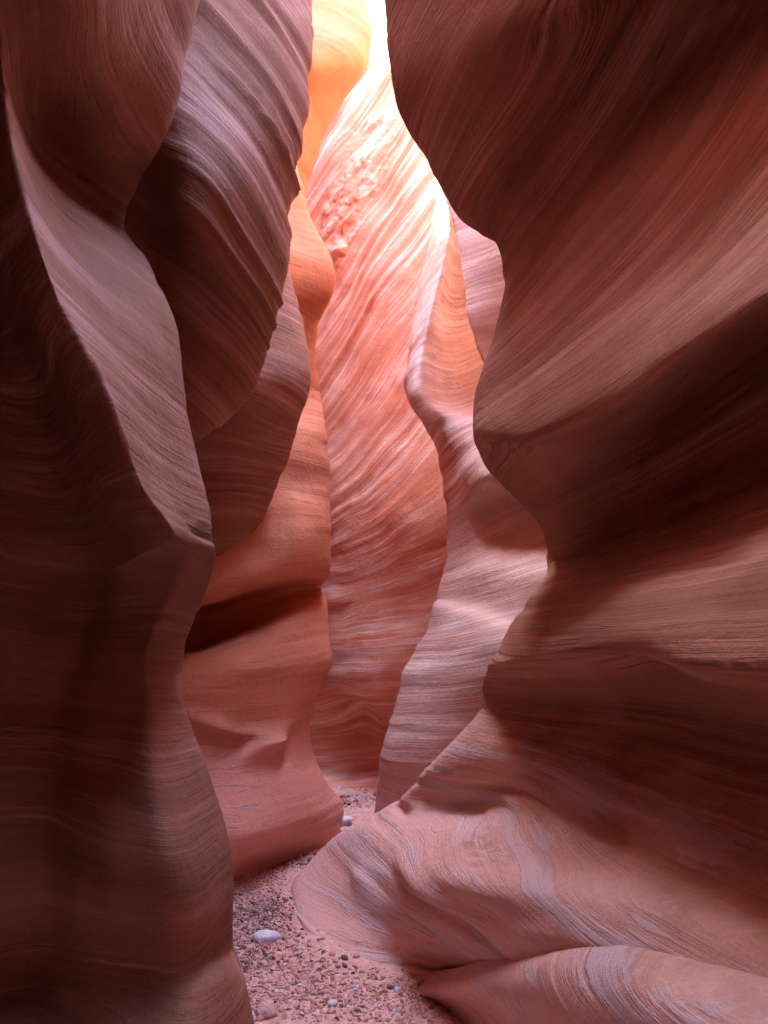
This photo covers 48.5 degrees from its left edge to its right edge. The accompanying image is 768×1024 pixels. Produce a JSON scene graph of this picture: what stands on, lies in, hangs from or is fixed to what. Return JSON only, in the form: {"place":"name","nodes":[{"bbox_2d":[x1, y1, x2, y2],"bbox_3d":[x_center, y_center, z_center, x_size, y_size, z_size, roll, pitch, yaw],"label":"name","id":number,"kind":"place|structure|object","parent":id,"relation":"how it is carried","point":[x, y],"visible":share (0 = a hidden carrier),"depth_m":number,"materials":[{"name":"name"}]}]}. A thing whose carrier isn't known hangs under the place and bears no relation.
{"place":"outdoors","nodes":[
{"label":"outdoors","id":0,"kind":"place"},
{"bbox_2d":[233,788,461,1023],"bbox_3d":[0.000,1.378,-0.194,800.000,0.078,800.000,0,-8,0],"label":"sandy ground","id":1,"kind":"structure","parent":0,"point":[328,944],"depth_m":3.53,"materials":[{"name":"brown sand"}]},
{"bbox_2d":[0,0,253,1023],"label":"canyon wall","id":2,"kind":"structure","parent":1,"relation":"on","point":[116,882],"depth_m":2.72,"materials":[{"name":"stone"}]},
{"bbox_2d":[256,1015,264,1021],"bbox_3d":[-0.452,1.855,3.124,0.032,0.024,0.034,4,-9,-27],"label":"stone","id":3,"kind":"object","parent":1,"relation":"on","point":[260,1018],"visible":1,"depth_m":3.12,"materials":[{"name":"orange stone"}]},
{"bbox_2d":[181,166,343,879],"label":"canyon wall","id":4,"kind":"structure","parent":1,"relation":"on","point":[257,661],"depth_m":5.30,"materials":[{"name":"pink stone"}]},
{"bbox_2d":[124,0,313,443],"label":"canyon buttress","id":5,"kind":"structure","parent":4,"relation":"attached to","point":[207,226],"depth_m":3.89,"materials":[{"name":"stone"}]},
{"bbox_2d":[194,267,310,556],"bbox_3d":[-2.244,-3.240,6.079,3.900,7.842,1.475,-3,-9,21],"label":"rock fin","id":6,"kind":"object","parent":4,"relation":"attached to","point":[243,454],"visible":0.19,"depth_m":4.98,"materials":[{"name":"stone"}]},
{"bbox_2d":[254,1005,276,1019],"bbox_3d":[-0.441,1.858,3.157,0.084,0.053,0.072,5,-5,25],"label":"stone","id":7,"kind":"object","parent":1,"relation":"on","point":[266,1011],"visible":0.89,"depth_m":3.15,"materials":[{"name":"stone"}]},
{"bbox_2d":[253,929,281,942],"bbox_3d":[-0.541,1.952,3.902,0.096,0.076,0.127,-6,-10,36],"label":"stone","id":8,"kind":"object","parent":1,"relation":"on","point":[266,935],"visible":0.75,"depth_m":3.88,"materials":[{"name":"grey stone"}]},
{"bbox_2d":[233,853,316,979],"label":"gravel","id":9,"kind":"structure","parent":1,"relation":"on","point":[285,900],"depth_m":4.22,"materials":[{"name":"gravel"}]},
{"bbox_2d":[327,1007,335,1013],"bbox_3d":[-0.196,1.855,3.170,0.031,0.024,0.036,0,1,29],"label":"stone","id":10,"kind":"object","parent":1,"relation":"on","point":[331,1010],"visible":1,"depth_m":3.16,"materials":[{"name":"orange stone"}]},
{"bbox_2d":[329,951,335,955],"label":"stone","id":11,"kind":"object","parent":1,"relation":"on","point":[332,953],"visible":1,"depth_m":3.66,"materials":[{"name":"brown stone"}]},
{"bbox_2d":[328,999,337,1007],"bbox_3d":[-0.193,1.859,3.226,0.038,0.032,0.047,0,-8,1],"label":"stone","id":12,"kind":"object","parent":1,"relation":"on","point":[332,1002],"visible":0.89,"depth_m":3.21,"materials":[{"name":"grey stone"}]},
{"bbox_2d":[297,0,371,199],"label":"canyon buttress","id":13,"kind":"structure","parent":1,"relation":"on","point":[342,39],"depth_m":7.62,"materials":[{"name":"orange stone"}]},
{"bbox_2d":[339,980,346,984],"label":"stone","id":14,"kind":"object","parent":1,"relation":"on","point":[342,982],"visible":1,"depth_m":3.42,"materials":[{"name":"stone"}]},
{"bbox_2d":[341,954,347,960],"bbox_3d":[-0.167,1.894,3.625,0.032,0.021,0.034,0,-8,-1],"label":"stone","id":15,"kind":"object","parent":1,"relation":"on","point":[344,957],"visible":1,"depth_m":3.62,"materials":[{"name":"brown stone"}]},
{"bbox_2d":[341,816,352,825],"bbox_3d":[-0.288,2.255,6.216,0.127,0.083,0.129,-4,-11,-41],"label":"stone","id":16,"kind":"object","parent":1,"relation":"on","point":[346,820],"visible":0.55,"depth_m":6.17,"materials":[{"name":"grey stone"}]},
{"bbox_2d":[352,953,359,958],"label":"stone","id":17,"kind":"object","parent":1,"relation":"on","point":[355,955],"visible":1,"depth_m":3.64,"materials":[{"name":"brown stone"}]},
{"bbox_2d":[306,0,447,789],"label":"canyon wall","id":18,"kind":"structure","parent":1,"relation":"on","point":[370,198],"depth_m":8.39,"materials":[{"name":"orange stone"}]},
{"bbox_2d":[387,1006,396,1010],"bbox_3d":[0.032,1.866,3.204,0.034,0.023,0.037,3,-9,-32],"label":"stone","id":19,"kind":"object","parent":1,"relation":"on","point":[390,1008],"visible":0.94,"depth_m":3.20,"materials":[{"name":"pink stone"}]},
{"bbox_2d":[374,178,547,813],"bbox_3d":[2.250,-2.070,5.890,4.649,8.542,3.128,0,-8,0],"label":"rock fin","id":20,"kind":"object","parent":1,"relation":"on","point":[495,569],"visible":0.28,"depth_m":5.34,"materials":[{"name":"stone"}]},
{"bbox_2d":[428,162,504,362],"bbox_3d":[1.881,-2.900,6.032,3.444,4.762,1.158,0,-8,0],"label":"rock lobe","id":21,"kind":"object","parent":20,"relation":"attached to","point":[482,268],"visible":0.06,"depth_m":5.74,"materials":[{"name":"stone"}]},
{"bbox_2d":[291,0,767,976],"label":"canyon wall","id":22,"kind":"structure","parent":1,"relation":"on","point":[595,774],"depth_m":2.83,"materials":[{"name":"stone"}]},
{"bbox_2d":[417,945,767,1023],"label":"rock slab","id":23,"kind":"object","parent":1,"relation":"on","point":[620,984],"visible":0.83,"depth_m":1.75,"materials":[{"name":"stone"}]},
{"bbox_2d":[338,784,376,829],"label":"gravel","id":24,"kind":"structure","parent":0,"point":[365,799],"depth_m":7.01,"materials":[{"name":"gravel"}]}
]}

